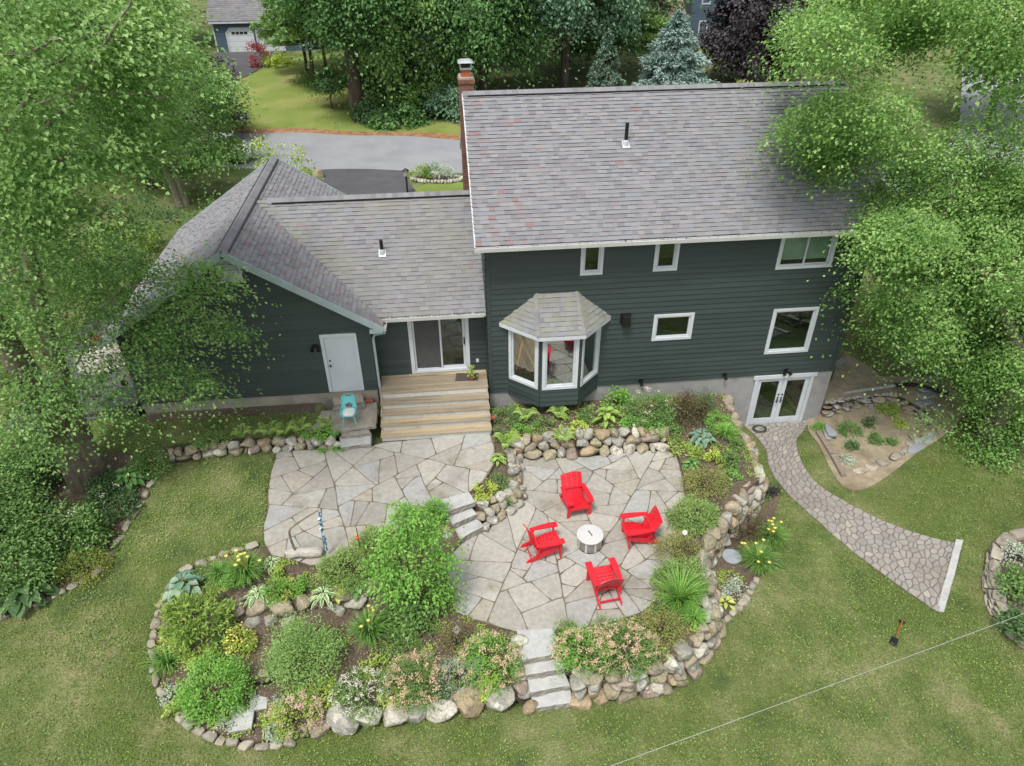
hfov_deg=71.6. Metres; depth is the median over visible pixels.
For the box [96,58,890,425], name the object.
house
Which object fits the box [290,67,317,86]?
shrub
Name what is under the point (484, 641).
spirea
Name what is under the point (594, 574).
adirondack chair
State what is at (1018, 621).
perennial
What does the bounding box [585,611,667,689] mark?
spirea
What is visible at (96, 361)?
gravel heap
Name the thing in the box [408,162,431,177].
perennial
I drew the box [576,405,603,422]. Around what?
perennial
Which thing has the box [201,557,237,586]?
daylily
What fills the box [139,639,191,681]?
iris
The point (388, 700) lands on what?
heuchera
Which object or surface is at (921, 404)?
stepping stone
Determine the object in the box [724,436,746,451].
perennial
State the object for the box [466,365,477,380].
potted plant
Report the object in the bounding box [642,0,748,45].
neighbour house
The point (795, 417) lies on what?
french door
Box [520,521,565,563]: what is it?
adirondack chair
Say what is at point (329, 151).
road
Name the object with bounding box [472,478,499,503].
perennial
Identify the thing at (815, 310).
window
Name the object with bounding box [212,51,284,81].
driveway
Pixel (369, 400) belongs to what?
brick
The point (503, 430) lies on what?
perennial
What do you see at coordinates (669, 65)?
blue spruce
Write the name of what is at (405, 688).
spirea
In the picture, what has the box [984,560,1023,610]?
perennial
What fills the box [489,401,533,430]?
groundcover
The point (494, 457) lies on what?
hosta
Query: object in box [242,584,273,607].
hosta
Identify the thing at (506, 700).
boulder
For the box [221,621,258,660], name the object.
coreopsis
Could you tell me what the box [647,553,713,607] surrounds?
ornamental grass
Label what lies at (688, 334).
window
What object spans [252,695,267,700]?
paver
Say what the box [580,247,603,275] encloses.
window
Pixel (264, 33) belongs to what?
white pine
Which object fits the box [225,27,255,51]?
garage door
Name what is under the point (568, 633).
spirea
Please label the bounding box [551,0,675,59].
white pine
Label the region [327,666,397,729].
deutzia
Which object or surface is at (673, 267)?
window
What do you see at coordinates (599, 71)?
spruce
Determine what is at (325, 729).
boulder
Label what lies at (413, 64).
white pine
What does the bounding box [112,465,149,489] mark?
hosta
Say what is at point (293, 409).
bare ground
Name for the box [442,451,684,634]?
patio
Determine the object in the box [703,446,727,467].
perennial
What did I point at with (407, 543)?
dogwood
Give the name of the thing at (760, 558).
daylily
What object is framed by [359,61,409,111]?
young tree
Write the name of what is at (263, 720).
perennial
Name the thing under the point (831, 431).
stone block
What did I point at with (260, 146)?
shrub
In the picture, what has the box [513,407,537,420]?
fern
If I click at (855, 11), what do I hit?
broadleaf tree
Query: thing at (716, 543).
boulder wall
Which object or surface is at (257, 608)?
boulder wall
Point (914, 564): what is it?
stone path
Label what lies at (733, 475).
perennial
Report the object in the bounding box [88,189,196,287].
shrub
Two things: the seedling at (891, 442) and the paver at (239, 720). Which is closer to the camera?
the paver at (239, 720)
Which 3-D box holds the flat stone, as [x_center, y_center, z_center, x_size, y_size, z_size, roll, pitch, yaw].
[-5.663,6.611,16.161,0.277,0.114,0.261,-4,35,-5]
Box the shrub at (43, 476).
[8,424,65,489]
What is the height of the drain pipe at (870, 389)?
0.406 m
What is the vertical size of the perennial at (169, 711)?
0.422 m
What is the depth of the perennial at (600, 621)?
16.68 m
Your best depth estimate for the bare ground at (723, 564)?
19.48 m
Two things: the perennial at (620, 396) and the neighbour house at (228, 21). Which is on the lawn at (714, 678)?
the neighbour house at (228, 21)
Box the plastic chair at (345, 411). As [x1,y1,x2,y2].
[339,393,358,427]
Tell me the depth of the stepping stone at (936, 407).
24.64 m
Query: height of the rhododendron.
1.233 m
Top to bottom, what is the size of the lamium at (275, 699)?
0.305 m
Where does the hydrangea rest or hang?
on the garden soil at (117, 463)
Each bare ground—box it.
[145,403,326,421]
[715,494,779,618]
[831,353,879,380]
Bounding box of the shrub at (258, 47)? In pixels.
[245,39,272,67]
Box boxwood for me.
[167,647,261,728]
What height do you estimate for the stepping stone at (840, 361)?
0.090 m
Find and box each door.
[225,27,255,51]
[255,27,285,50]
[323,336,360,389]
[411,320,442,369]
[440,318,465,367]
[749,378,783,424]
[773,377,809,422]
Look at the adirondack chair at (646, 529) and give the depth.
18.79 m
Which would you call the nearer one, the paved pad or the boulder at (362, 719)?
the boulder at (362, 719)
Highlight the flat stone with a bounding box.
[257,669,268,676]
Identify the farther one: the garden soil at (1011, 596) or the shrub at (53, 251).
the shrub at (53, 251)
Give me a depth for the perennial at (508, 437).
21.58 m
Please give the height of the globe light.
0.869 m
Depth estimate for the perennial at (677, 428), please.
22.07 m
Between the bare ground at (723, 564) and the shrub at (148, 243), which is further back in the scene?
the shrub at (148, 243)
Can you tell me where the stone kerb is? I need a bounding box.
[936,539,962,612]
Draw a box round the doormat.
[455,373,477,380]
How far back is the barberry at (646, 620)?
16.37 m
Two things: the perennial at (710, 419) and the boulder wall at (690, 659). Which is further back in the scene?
the perennial at (710, 419)
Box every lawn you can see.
[0,0,1023,765]
[190,54,459,133]
[414,182,462,191]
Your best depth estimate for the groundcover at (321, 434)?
21.17 m
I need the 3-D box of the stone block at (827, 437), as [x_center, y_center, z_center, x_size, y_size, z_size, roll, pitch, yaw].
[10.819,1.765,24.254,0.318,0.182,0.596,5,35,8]
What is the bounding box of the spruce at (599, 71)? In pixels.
[585,28,627,86]
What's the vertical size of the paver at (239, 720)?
0.080 m
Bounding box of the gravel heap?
[74,342,124,374]
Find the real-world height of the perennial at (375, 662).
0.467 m
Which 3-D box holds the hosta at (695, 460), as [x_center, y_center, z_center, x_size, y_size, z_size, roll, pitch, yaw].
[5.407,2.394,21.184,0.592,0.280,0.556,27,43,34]
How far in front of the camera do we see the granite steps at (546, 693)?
16.13 m
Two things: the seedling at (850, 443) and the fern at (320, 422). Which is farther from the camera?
the seedling at (850, 443)
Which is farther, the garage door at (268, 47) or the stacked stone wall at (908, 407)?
the garage door at (268, 47)
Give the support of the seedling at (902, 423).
on the sandy ground at (869, 453)
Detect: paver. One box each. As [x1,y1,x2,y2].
[228,709,254,733]
[249,699,267,711]
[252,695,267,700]
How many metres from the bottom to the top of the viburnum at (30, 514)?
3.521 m
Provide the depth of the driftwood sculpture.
17.68 m
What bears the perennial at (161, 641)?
on the garden soil at (263, 627)
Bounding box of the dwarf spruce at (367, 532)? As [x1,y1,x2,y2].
[346,523,405,569]
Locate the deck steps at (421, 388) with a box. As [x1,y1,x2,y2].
[380,370,491,441]
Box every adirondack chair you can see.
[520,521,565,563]
[559,471,593,518]
[585,557,624,609]
[620,505,662,548]
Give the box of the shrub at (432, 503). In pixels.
[420,495,451,526]
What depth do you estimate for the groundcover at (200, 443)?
20.93 m
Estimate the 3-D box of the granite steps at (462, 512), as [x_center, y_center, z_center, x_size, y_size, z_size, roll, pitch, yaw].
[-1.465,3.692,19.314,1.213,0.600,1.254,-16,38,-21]
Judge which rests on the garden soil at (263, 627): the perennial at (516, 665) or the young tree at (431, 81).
the perennial at (516, 665)
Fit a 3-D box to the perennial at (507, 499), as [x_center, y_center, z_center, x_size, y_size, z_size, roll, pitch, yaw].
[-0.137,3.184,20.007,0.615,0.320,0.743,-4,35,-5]
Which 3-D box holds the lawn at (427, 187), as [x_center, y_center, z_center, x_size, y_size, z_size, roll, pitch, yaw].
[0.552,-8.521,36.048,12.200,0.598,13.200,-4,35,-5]
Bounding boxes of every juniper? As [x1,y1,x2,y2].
[51,542,116,589]
[386,496,449,537]
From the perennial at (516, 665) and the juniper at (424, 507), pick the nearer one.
the perennial at (516, 665)
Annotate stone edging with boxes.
[0,479,155,620]
[147,564,295,750]
[195,541,258,565]
[410,171,462,183]
[721,577,759,624]
[852,432,916,473]
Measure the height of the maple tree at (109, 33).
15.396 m
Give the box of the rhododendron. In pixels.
[154,579,241,654]
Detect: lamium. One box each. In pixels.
[156,682,179,705]
[213,715,235,734]
[231,691,258,713]
[262,722,282,747]
[268,694,285,715]
[720,584,744,601]
[723,575,752,592]
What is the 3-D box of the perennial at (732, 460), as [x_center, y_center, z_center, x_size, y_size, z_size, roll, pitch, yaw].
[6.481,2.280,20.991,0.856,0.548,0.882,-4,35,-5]
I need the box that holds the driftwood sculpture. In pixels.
[284,510,323,558]
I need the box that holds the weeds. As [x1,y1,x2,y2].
[147,393,764,742]
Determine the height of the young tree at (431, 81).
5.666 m
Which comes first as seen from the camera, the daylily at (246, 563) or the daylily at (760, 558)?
the daylily at (246, 563)
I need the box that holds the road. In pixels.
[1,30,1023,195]
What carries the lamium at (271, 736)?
on the garden soil at (263, 627)
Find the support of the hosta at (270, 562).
on the garden soil at (263, 627)
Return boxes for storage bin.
[104,387,139,417]
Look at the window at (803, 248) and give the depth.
21.28 m
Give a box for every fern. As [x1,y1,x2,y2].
[230,423,251,437]
[253,420,279,434]
[269,422,295,435]
[290,417,311,431]
[316,415,332,428]
[493,432,521,447]
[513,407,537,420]
[546,405,568,420]
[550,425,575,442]
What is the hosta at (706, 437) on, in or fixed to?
on the garden soil at (726, 499)
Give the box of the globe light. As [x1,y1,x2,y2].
[682,530,687,550]
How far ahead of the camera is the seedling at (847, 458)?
23.09 m
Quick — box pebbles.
[825,392,897,403]
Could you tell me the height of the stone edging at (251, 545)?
0.459 m
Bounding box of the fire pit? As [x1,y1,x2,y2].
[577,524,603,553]
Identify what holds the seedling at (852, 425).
on the sandy ground at (869, 453)
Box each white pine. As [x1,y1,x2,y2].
[248,0,317,70]
[260,0,330,81]
[264,1,326,66]
[359,49,470,78]
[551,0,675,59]
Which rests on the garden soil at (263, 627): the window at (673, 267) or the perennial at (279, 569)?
the perennial at (279, 569)
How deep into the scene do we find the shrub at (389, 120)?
49.30 m
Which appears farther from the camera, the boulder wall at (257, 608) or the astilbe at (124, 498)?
the astilbe at (124, 498)
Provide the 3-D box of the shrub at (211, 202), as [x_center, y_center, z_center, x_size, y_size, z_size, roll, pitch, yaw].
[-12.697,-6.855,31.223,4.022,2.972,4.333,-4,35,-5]
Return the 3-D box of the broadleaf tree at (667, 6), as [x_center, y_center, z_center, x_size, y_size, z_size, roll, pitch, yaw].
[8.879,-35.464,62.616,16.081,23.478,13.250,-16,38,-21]
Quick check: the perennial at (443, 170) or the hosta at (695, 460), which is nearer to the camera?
the hosta at (695, 460)
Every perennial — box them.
[84,467,124,502]
[154,632,181,656]
[160,692,197,717]
[172,637,207,668]
[182,642,226,672]
[186,699,226,729]
[192,560,220,586]
[205,627,236,657]
[218,569,252,589]
[240,707,270,735]
[259,571,292,610]
[269,561,293,583]
[275,578,303,601]
[288,573,318,602]
[320,676,353,705]
[357,653,394,682]
[376,635,418,667]
[391,626,423,656]
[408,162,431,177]
[417,160,441,177]
[425,681,455,708]
[433,160,456,178]
[456,677,482,707]
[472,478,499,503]
[492,424,510,440]
[499,428,522,443]
[501,655,525,678]
[504,495,516,505]
[506,421,537,434]
[529,414,556,432]
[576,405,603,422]
[587,611,620,639]
[596,385,635,412]
[617,413,645,428]
[641,416,667,436]
[649,597,681,623]
[664,421,684,441]
[673,521,699,539]
[684,556,707,573]
[685,443,707,459]
[699,499,720,517]
[702,409,732,434]
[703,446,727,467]
[715,567,746,587]
[717,448,745,473]
[720,466,746,487]
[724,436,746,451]
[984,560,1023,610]
[992,602,1023,644]
[994,537,1023,567]
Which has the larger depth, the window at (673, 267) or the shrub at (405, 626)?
the window at (673, 267)
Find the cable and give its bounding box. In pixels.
[611,613,1023,765]
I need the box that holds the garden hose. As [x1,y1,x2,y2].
[752,425,766,432]
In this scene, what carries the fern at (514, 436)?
on the garden soil at (726, 499)
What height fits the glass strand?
1.428 m
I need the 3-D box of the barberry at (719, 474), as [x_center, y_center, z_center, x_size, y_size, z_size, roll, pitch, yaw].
[5.538,2.689,20.227,1.726,1.035,1.522,-4,35,-5]
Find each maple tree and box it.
[0,0,215,190]
[0,0,283,515]
[101,45,267,206]
[140,47,264,140]
[254,0,426,125]
[315,0,477,122]
[734,0,1023,482]
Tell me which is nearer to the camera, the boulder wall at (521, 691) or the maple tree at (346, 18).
the boulder wall at (521, 691)
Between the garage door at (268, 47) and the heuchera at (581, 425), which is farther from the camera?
the garage door at (268, 47)
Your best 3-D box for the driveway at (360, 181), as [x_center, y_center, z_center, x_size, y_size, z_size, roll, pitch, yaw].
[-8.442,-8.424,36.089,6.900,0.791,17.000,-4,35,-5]
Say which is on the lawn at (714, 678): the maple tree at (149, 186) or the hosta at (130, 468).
the maple tree at (149, 186)
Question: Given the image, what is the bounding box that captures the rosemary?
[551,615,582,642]
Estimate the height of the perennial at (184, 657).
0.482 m
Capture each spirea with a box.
[262,685,326,745]
[300,672,347,713]
[380,642,453,716]
[451,628,527,702]
[546,617,623,680]
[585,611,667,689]
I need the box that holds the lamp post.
[402,168,408,191]
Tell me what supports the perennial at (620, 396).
on the garden soil at (726, 499)
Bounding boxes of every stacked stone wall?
[821,396,934,428]
[982,528,1023,648]
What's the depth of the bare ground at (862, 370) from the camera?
26.14 m
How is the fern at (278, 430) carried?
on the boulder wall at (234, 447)
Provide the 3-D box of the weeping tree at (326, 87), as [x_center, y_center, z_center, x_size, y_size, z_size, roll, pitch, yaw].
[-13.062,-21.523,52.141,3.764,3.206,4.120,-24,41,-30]
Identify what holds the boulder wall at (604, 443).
on the garden soil at (726, 499)
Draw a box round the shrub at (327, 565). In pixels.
[310,541,379,600]
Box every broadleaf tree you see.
[0,22,126,172]
[156,0,212,42]
[314,19,456,79]
[509,2,584,81]
[539,0,701,72]
[789,1,856,15]
[802,0,885,33]
[912,0,1023,136]
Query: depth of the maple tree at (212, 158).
35.25 m
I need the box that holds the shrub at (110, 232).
[46,216,154,301]
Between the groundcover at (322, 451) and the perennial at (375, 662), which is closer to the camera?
the perennial at (375, 662)
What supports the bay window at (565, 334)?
in the house at (650, 238)
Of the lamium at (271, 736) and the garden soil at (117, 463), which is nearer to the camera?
the lamium at (271, 736)
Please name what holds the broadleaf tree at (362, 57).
on the lawn at (714, 678)
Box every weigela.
[656,388,710,431]
[689,385,719,417]
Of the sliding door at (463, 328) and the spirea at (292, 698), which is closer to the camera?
the spirea at (292, 698)
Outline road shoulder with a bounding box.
[77,118,459,139]
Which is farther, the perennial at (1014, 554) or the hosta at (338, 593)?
the perennial at (1014, 554)
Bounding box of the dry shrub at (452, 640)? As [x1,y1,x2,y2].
[430,613,481,660]
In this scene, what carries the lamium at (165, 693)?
on the garden soil at (263, 627)
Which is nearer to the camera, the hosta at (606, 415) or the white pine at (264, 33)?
the hosta at (606, 415)
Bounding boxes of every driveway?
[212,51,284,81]
[305,169,414,194]
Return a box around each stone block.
[823,429,832,439]
[825,424,837,436]
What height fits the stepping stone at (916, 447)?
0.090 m
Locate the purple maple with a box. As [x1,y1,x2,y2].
[694,0,829,81]
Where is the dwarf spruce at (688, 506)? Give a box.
[662,490,722,536]
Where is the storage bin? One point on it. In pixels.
(133, 391)
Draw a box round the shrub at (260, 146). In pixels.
[241,130,290,180]
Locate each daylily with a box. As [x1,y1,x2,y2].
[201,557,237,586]
[220,548,268,586]
[343,602,394,652]
[676,601,714,629]
[710,420,741,441]
[735,539,784,578]
[751,517,792,549]
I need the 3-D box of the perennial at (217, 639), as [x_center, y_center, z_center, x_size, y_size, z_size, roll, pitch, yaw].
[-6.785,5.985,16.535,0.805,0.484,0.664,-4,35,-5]
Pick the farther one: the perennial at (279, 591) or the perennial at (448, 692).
the perennial at (279, 591)
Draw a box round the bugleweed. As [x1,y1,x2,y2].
[765,481,782,500]
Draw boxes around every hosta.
[0,569,62,618]
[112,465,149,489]
[162,569,205,601]
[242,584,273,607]
[260,556,279,572]
[308,586,337,609]
[329,583,342,603]
[346,575,371,601]
[490,453,506,465]
[592,406,622,427]
[681,458,700,471]
[688,428,716,448]
[719,594,736,613]
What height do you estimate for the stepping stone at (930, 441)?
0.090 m
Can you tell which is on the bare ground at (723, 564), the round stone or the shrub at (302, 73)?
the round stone
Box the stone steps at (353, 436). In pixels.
[293,394,378,450]
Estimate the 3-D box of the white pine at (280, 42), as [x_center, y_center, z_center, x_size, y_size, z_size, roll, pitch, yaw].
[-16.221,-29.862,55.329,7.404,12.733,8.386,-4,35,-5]
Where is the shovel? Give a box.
[890,619,905,645]
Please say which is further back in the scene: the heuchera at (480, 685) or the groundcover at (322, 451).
the groundcover at (322, 451)
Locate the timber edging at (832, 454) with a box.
[815,430,846,476]
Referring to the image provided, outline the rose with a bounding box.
[120,443,178,482]
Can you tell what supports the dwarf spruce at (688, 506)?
on the garden soil at (726, 499)
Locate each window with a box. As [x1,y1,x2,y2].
[499,291,610,406]
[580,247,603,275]
[651,312,694,340]
[652,243,680,271]
[763,307,819,353]
[775,236,838,269]
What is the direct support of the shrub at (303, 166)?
on the lawn at (714, 678)
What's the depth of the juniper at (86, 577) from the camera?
18.22 m
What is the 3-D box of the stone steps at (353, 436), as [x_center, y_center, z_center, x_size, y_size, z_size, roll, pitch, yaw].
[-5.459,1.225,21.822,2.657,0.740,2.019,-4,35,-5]
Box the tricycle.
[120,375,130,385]
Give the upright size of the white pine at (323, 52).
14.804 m
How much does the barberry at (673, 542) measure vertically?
0.993 m
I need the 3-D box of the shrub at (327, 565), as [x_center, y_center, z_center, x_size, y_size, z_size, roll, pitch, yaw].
[-4.093,4.500,17.352,1.709,0.992,1.573,-4,35,-5]
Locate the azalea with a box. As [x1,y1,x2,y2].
[250,604,354,707]
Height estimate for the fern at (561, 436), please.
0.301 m
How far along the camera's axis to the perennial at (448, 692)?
15.74 m
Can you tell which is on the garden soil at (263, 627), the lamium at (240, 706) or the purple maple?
the lamium at (240, 706)
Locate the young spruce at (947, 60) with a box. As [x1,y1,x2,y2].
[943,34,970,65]
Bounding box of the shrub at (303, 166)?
[278,142,325,183]
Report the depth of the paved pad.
23.86 m
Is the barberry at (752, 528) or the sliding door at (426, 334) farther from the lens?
the sliding door at (426, 334)
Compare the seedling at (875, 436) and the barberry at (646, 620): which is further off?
the seedling at (875, 436)
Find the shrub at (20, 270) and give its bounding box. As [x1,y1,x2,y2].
[0,234,49,317]
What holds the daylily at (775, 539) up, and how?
on the bare ground at (723, 564)
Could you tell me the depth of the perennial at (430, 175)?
41.01 m
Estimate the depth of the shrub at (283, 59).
63.58 m
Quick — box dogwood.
[357,498,472,634]
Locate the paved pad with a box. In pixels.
[3,301,142,431]
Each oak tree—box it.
[358,0,529,107]
[418,0,559,112]
[492,0,660,88]
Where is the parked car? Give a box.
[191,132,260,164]
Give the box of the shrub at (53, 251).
[0,238,134,349]
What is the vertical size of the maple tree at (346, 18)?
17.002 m
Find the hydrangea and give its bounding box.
[25,496,119,574]
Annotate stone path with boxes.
[744,420,954,612]
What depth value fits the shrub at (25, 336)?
24.70 m
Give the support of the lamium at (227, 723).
on the garden soil at (263, 627)
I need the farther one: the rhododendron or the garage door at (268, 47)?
the garage door at (268, 47)
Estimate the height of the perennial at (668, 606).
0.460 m
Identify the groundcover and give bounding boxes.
[188,427,231,450]
[297,423,343,441]
[313,444,345,454]
[483,470,514,492]
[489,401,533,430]
[665,435,700,457]
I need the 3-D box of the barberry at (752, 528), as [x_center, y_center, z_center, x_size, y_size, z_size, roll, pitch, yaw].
[6.699,3.939,20.138,1.908,1.237,1.795,-4,35,-5]
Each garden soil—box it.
[0,445,155,613]
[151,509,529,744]
[414,173,460,183]
[470,394,759,683]
[992,540,1023,637]
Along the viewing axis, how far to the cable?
11.60 m
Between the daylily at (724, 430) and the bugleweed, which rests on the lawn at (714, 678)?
the bugleweed
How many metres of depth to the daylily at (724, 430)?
21.93 m
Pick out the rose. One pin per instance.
(142, 464)
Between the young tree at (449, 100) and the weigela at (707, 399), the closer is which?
the weigela at (707, 399)
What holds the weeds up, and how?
on the garden soil at (263, 627)
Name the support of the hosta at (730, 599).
on the bare ground at (723, 564)
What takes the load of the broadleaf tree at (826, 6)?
on the lawn at (714, 678)
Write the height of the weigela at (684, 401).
1.300 m
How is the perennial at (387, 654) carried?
on the garden soil at (263, 627)
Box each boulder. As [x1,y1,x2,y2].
[299,725,307,737]
[308,718,330,738]
[311,168,323,178]
[326,704,358,735]
[353,705,382,726]
[382,702,408,726]
[406,701,426,722]
[426,697,457,722]
[451,683,485,717]
[485,686,514,711]
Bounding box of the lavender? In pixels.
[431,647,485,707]
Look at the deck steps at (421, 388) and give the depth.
22.02 m
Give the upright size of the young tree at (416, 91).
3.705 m
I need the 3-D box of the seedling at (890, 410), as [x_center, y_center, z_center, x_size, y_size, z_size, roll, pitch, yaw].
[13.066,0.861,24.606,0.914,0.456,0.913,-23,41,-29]
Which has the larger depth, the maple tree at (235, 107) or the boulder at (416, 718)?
the maple tree at (235, 107)
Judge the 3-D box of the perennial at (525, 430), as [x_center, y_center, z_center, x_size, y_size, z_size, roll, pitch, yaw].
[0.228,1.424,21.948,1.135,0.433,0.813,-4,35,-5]
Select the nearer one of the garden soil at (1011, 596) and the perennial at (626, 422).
the garden soil at (1011, 596)
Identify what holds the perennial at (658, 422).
on the garden soil at (726, 499)
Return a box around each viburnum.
[0,425,59,542]
[0,460,89,616]
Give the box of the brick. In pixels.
[365,398,373,402]
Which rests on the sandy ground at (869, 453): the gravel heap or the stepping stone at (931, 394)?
the stepping stone at (931, 394)
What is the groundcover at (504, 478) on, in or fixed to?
on the garden soil at (726, 499)
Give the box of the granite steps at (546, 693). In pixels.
[516,628,570,711]
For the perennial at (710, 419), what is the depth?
22.33 m
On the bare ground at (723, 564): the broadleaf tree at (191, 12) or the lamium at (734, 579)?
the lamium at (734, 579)
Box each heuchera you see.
[376,684,406,709]
[474,672,499,701]
[568,419,588,435]
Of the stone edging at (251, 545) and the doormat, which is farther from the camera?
the doormat
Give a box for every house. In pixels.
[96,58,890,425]
[206,0,356,51]
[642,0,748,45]
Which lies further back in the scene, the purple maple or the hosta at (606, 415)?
the purple maple
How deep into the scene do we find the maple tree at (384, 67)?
47.75 m
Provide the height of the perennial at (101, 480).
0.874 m
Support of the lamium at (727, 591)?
on the bare ground at (723, 564)
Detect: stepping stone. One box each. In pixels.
[836,358,845,365]
[908,442,925,454]
[912,438,932,443]
[915,399,934,407]
[917,385,935,391]
[918,391,936,399]
[921,431,938,440]
[924,376,940,381]
[928,403,947,411]
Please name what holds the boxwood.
on the garden soil at (263, 627)
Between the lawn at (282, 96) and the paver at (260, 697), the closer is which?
the paver at (260, 697)
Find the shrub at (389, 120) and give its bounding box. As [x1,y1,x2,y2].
[361,102,430,131]
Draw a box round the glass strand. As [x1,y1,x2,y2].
[317,512,327,550]
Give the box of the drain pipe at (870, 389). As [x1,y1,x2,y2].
[843,384,895,393]
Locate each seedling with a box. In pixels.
[809,419,824,431]
[836,418,863,439]
[838,450,856,466]
[841,439,862,452]
[861,415,879,428]
[865,429,885,445]
[874,400,901,418]
[881,436,901,446]
[891,417,908,428]
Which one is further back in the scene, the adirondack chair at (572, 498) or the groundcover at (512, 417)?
the groundcover at (512, 417)
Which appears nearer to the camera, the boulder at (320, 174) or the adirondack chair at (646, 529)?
the adirondack chair at (646, 529)
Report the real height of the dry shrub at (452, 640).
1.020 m
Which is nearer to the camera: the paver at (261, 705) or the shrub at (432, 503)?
the paver at (261, 705)
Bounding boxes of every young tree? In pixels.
[340,96,387,125]
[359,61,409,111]
[383,79,430,119]
[401,53,456,113]
[419,83,459,124]
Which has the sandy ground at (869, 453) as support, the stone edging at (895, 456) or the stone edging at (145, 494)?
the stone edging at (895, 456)
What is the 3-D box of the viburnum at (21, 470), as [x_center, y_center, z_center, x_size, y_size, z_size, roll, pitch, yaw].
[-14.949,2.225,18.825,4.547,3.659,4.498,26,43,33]
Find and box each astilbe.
[77,474,148,526]
[621,385,681,431]
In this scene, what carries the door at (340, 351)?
in the house at (650, 238)
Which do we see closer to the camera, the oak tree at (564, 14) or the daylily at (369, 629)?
the daylily at (369, 629)
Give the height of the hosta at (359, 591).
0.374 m
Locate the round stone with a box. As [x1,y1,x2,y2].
[722,549,741,563]
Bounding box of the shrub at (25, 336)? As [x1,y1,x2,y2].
[0,283,59,383]
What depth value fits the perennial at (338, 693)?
15.67 m
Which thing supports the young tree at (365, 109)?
on the lawn at (282, 96)
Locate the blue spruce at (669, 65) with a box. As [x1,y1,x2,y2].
[628,9,720,85]
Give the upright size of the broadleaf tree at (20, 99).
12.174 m
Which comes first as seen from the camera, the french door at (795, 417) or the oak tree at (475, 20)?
the french door at (795, 417)
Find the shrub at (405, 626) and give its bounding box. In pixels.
[374,587,443,647]
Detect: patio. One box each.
[264,434,494,568]
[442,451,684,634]
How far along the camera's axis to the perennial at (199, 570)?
17.86 m
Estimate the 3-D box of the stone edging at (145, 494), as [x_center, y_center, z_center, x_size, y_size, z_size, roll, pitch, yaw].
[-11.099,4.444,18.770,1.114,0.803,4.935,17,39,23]
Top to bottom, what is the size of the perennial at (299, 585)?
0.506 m
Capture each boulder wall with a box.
[168,435,340,462]
[215,578,375,629]
[439,527,452,544]
[472,448,527,531]
[500,634,538,714]
[506,424,669,461]
[568,567,726,709]
[694,394,769,585]
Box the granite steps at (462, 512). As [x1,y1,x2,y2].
[434,492,483,543]
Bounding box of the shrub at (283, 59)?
[260,50,297,67]
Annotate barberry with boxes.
[633,603,693,655]
[649,523,707,576]
[673,460,733,503]
[726,503,776,550]
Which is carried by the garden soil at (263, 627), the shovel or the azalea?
the azalea
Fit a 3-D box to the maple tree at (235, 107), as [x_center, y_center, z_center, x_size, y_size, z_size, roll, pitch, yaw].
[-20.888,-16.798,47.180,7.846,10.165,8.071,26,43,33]
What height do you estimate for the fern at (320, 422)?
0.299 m
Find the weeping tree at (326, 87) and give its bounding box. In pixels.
[306,66,347,108]
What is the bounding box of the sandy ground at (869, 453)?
[807,375,964,490]
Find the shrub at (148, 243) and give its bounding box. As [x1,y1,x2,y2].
[82,219,167,261]
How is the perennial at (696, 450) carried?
on the garden soil at (726, 499)
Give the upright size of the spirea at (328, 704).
0.494 m
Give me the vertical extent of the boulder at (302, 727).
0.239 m
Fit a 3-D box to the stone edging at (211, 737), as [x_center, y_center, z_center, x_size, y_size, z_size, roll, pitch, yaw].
[-7.181,6.576,16.324,1.949,0.780,5.829,-27,43,-33]
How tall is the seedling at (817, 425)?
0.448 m
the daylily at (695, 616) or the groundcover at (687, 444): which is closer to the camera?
the daylily at (695, 616)
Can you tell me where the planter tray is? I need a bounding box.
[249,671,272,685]
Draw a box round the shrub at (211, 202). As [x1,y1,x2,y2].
[175,190,219,228]
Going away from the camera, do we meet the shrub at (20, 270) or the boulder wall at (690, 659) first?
the boulder wall at (690, 659)
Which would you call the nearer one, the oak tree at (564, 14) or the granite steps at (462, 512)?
the granite steps at (462, 512)
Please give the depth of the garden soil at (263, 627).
16.57 m
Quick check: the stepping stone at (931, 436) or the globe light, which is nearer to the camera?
the globe light
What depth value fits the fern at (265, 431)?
21.21 m
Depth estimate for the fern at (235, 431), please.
21.05 m
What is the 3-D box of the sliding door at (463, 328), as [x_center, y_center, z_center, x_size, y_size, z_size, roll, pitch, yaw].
[-1.890,-1.326,22.467,0.815,1.960,0.065,-4,35,-5]
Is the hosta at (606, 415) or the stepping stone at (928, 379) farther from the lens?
the stepping stone at (928, 379)

